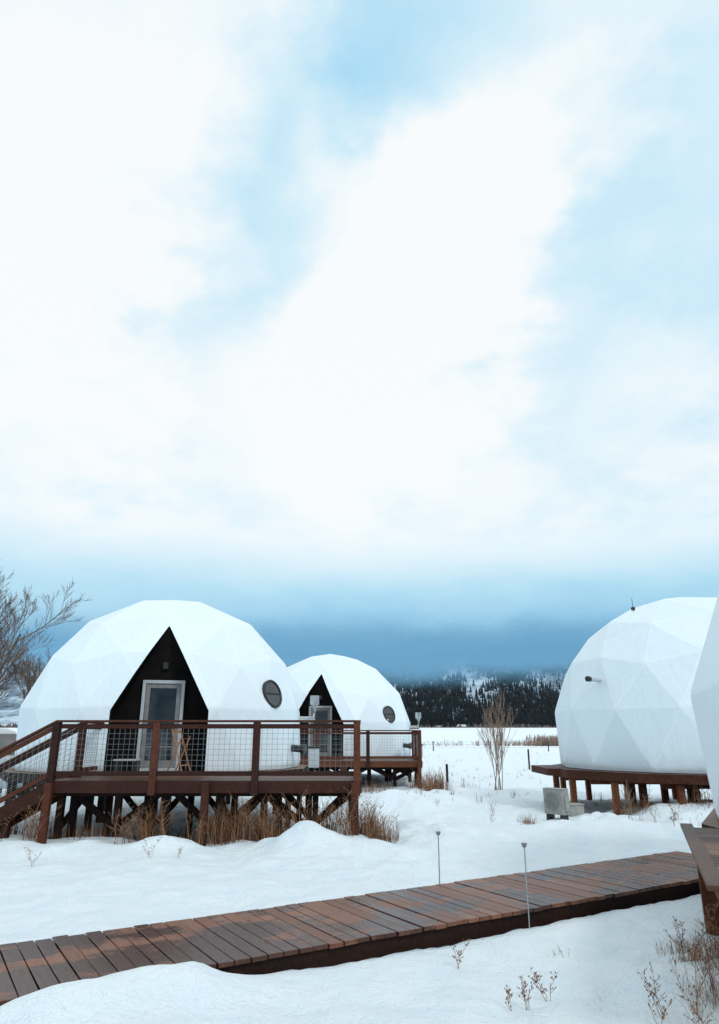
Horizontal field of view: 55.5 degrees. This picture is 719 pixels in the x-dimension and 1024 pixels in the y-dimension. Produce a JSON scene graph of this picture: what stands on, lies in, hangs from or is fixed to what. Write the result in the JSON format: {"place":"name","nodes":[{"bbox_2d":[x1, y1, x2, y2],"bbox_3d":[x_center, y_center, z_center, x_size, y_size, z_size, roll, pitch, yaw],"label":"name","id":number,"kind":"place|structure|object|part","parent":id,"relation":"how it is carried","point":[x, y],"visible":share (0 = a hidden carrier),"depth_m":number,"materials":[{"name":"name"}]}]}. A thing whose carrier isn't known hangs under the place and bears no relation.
{"place":"outdoors","nodes":[
{"label":"outdoors","id":0,"kind":"place"},
{"bbox_2d":[0,728,34,796],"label":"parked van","id":1,"kind":"object","parent":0,"point":[7,737],"visible":0.19,"depth_m":21.98,"materials":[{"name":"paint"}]},
{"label":"windows","id":2,"kind":"part","parent":1,"relation":"part of","materials":[{"name":"glass"}]},
{"bbox_2d":[0,670,565,736],"bbox_3d":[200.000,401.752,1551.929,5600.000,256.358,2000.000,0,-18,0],"label":"mountain","id":3,"kind":"structure","parent":0,"point":[9,710],"depth_m":1248.60,"materials":[{"name":"white snow"}]},
{"bbox_2d":[0,723,556,727],"bbox_3d":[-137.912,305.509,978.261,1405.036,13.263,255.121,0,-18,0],"label":"distant treeline","id":4,"kind":"object","parent":3,"relation":"on","point":[15,725],"visible":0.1,"depth_m":913.08,"materials":[{"name":"plant"}]},
{"bbox_2d":[388,672,564,727],"bbox_3d":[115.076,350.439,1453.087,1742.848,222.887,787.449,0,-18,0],"label":"pine trees","id":5,"kind":"object","parent":3,"relation":"on","point":[471,714],"visible":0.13,"depth_m":1244.03,"materials":[{"name":"green plant"}]},
{"bbox_2d":[0,619,608,681],"bbox_3d":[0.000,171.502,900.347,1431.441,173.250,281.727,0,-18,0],"label":"cloud","id":6,"kind":"structure","parent":0,"point":[401,655],"depth_m":1021.51,"materials":[{"name":"blue"}]},
{"bbox_2d":[0,737,718,1023],"bbox_3d":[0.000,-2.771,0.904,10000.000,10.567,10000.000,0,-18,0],"label":"snow ground","id":7,"kind":"structure","parent":0,"point":[70,886],"depth_m":8.18,"materials":[{"name":"white snow"}]},
{"bbox_2d":[0,559,21,663],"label":"bare tree","id":8,"kind":"object","parent":7,"relation":"on","point":[3,578],"visible":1,"depth_m":35.93,"materials":[{"name":"brown plant"}]},
{"bbox_2d":[0,595,31,701],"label":"bare tree","id":9,"kind":"object","parent":7,"relation":"on","point":[18,653],"visible":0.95,"depth_m":38.40,"materials":[{"name":"brown plant"}]},
{"bbox_2d":[4,655,40,705],"bbox_3d":[-18.668,11.242,38.507,2.886,6.545,2.513,5,-19,-14],"label":"bare tree","id":10,"kind":"object","parent":7,"relation":"on","point":[29,675],"visible":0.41,"depth_m":38.66,"materials":[{"name":"brown plant"}]},
{"bbox_2d":[9,641,45,689],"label":"bare tree","id":11,"kind":"object","parent":7,"relation":"on","point":[36,666],"visible":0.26,"depth_m":53.06,"materials":[{"name":"brown plant"}]},
{"bbox_2d":[23,648,50,686],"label":"bare tree","id":12,"kind":"object","parent":7,"relation":"on","point":[41,665],"visible":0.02,"depth_m":51.50,"materials":[{"name":"brown plant"}]},
{"bbox_2d":[0,581,91,676],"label":"bare tree","id":13,"kind":"object","parent":7,"relation":"on","point":[32,612],"visible":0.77,"depth_m":44.12,"materials":[{"name":"brown plant"}]},
{"bbox_2d":[0,720,361,845],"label":"wooden deck","id":14,"kind":"structure","parent":7,"relation":"on","point":[80,784],"depth_m":13.16,"materials":[{"name":"brown wood"}]},
{"bbox_2d":[113,759,140,770],"bbox_3d":[-5.150,5.633,15.097,0.500,0.315,0.370,0,-18,0],"label":"porch bench","id":15,"kind":"object","parent":14,"relation":"on","point":[136,764],"visible":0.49,"depth_m":15.02,"materials":[{"name":"white paint"}]},
{"bbox_2d":[14,600,319,772],"bbox_3d":[-5.128,4.819,19.429,7.998,4.611,7.321,4,-18,-12],"label":"geodesic dome tent","id":16,"kind":"object","parent":14,"relation":"on","point":[165,660],"visible":0.77,"depth_m":16.68,"materials":[{"name":"fabric"}]},
{"bbox_2d":[136,680,185,770],"bbox_3d":[-4.791,5.138,16.456,1.000,2.100,0.130,4,-18,-12],"label":"door","id":17,"kind":"structure","parent":16,"relation":"in","point":[162,700],"depth_m":16.52,"materials":[{"name":"white paint"}]},
{"bbox_2d":[262,680,281,707],"bbox_3d":[-2.268,4.679,17.510,0.360,0.741,0.730,-11,-21,30],"label":"porthole window","id":18,"kind":"structure","parent":16,"relation":"in","point":[272,694],"depth_m":17.46,"materials":[{"name":"glass"}]},
{"bbox_2d":[167,729,190,770],"bbox_3d":[-3.969,5.302,15.105,0.420,0.958,0.422,-4,-18,12],"label":"folding chair","id":19,"kind":"object","parent":14,"relation":"on","point":[179,742],"visible":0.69,"depth_m":15.10,"materials":[{"name":"brown wood"}]},
{"bbox_2d":[0,785,399,846],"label":"dry grass","id":20,"kind":"structure","parent":7,"relation":"on","point":[225,835],"depth_m":12.79,"materials":[{"name":"brown plant"}]},
{"bbox_2d":[0,851,700,1005],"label":"boardwalk","id":21,"kind":"structure","parent":7,"relation":"on","point":[322,933],"depth_m":6.77,"materials":[{"name":"brown wood"}]},
{"bbox_2d":[299,730,422,788],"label":"wooden deck","id":22,"kind":"structure","parent":7,"relation":"on","point":[406,765],"depth_m":25.57,"materials":[{"name":"brown wood"}]},
{"bbox_2d":[287,654,422,756],"bbox_3d":[-1.101,8.968,31.823,8.009,4.611,7.328,-2,-18,6],"label":"geodesic dome tent","id":23,"kind":"object","parent":22,"relation":"on","point":[348,688],"visible":0.63,"depth_m":29.23,"materials":[{"name":"fabric"}]},
{"bbox_2d":[308,706,331,755],"bbox_3d":[-1.660,9.297,28.880,1.000,2.100,0.130,-2,-18,6],"label":"door","id":24,"kind":"structure","parent":23,"relation":"in","point":[322,712],"depth_m":28.90,"materials":[{"name":"white paint"}]},
{"bbox_2d":[383,706,394,722],"bbox_3d":[1.240,8.698,29.307,0.349,0.742,0.730,-17,-25,42],"label":"porthole window","id":25,"kind":"structure","parent":23,"relation":"in","point":[389,714],"depth_m":29.26,"materials":[{"name":"glass"}]},
{"bbox_2d":[23,747,718,1023],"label":"winter weeds","id":26,"kind":"object","parent":7,"relation":"on","point":[698,952],"visible":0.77,"depth_m":5.28,"materials":[{"name":"brown plant"}]},
{"bbox_2d":[362,763,452,793],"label":"dry grass","id":27,"kind":"structure","parent":7,"relation":"on","point":[429,785],"depth_m":24.20,"materials":[{"name":"brown plant"}]},
{"bbox_2d":[436,831,440,883],"bbox_3d":[1.004,4.483,8.583,0.068,0.852,0.065,0,-18,0],"label":"path marker stake","id":28,"kind":"object","parent":7,"relation":"on","point":[438,833],"visible":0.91,"depth_m":8.63,"materials":[{"name":"metal"}]},
{"bbox_2d":[411,734,558,745],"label":"willow brush","id":29,"kind":"object","parent":7,"relation":"on","point":[539,740],"visible":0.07,"depth_m":121.77,"materials":[{"name":"brown plant"}]},
{"bbox_2d":[477,695,515,789],"bbox_3d":[4.945,8.220,24.703,1.167,3.702,1.439,-13,-22,34],"label":"bare sapling","id":30,"kind":"object","parent":7,"relation":"on","point":[497,748],"visible":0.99,"depth_m":24.64,"materials":[{"name":"brown plant"}]},
{"bbox_2d":[521,843,529,928],"bbox_3d":[1.784,4.031,7.258,0.068,0.932,0.065,0,-18,0],"label":"path marker stake","id":31,"kind":"object","parent":7,"relation":"on","point":[524,845],"visible":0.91,"depth_m":7.28,"materials":[{"name":"metal"}]},
{"bbox_2d":[542,787,569,819],"bbox_3d":[4.428,6.578,15.301,0.265,0.722,0.570,15,-23,-38],"label":"air conditioner unit","id":32,"kind":"object","parent":7,"relation":"on","point":[556,801],"visible":0.88,"depth_m":15.22,"materials":[{"name":"grey metal"}]},
{"bbox_2d":[568,803,584,816],"bbox_3d":[4.950,6.897,15.737,0.390,0.330,0.330,4,-18,-11],"label":"utility box","id":33,"kind":"object","parent":7,"relation":"on","point":[576,809],"visible":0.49,"depth_m":15.61,"materials":[{"name":"beige plastic"}]},
{"bbox_2d":[531,764,709,814],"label":"wooden deck","id":34,"kind":"structure","parent":7,"relation":"on","point":[679,783],"depth_m":16.39,"materials":[{"name":"brown wood"}]},
{"bbox_2d":[555,597,716,773],"bbox_3d":[9.165,4.610,18.838,7.442,4.581,7.340,-10,-21,28],"label":"geodesic dome tent","id":35,"kind":"object","parent":34,"relation":"on","point":[624,702],"visible":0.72,"depth_m":16.71,"materials":[{"name":"fabric"}]},
{"bbox_2d":[620,780,637,819],"bbox_3d":[5.625,6.014,14.232,0.344,0.846,0.333,3,-18,-10],"label":"bare sapling","id":36,"kind":"object","parent":7,"relation":"on","point":[628,798],"visible":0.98,"depth_m":14.22,"materials":[{"name":"brown plant"}]},
{"bbox_2d":[680,808,718,935],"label":"wooden deck","id":37,"kind":"structure","parent":7,"relation":"on","point":[703,842],"depth_m":6.47,"materials":[{"name":"brown wood"}]},
{"bbox_2d":[691,593,718,817],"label":"geodesic dome tent","id":38,"kind":"object","parent":37,"relation":"on","point":[705,695],"visible":1,"depth_m":7.92,"materials":[{"name":"fabric"}]},
{"bbox_2d":[0,0,718,631],"label":"sky","id":39,"kind":"structure","parent":0,"point":[317,315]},
{"bbox_2d":[517,783,711,825],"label":"dry grass","id":40,"kind":"structure","parent":0,"point":[528,822],"depth_m":14.90,"materials":[{"name":"brown plant"}]}
]}

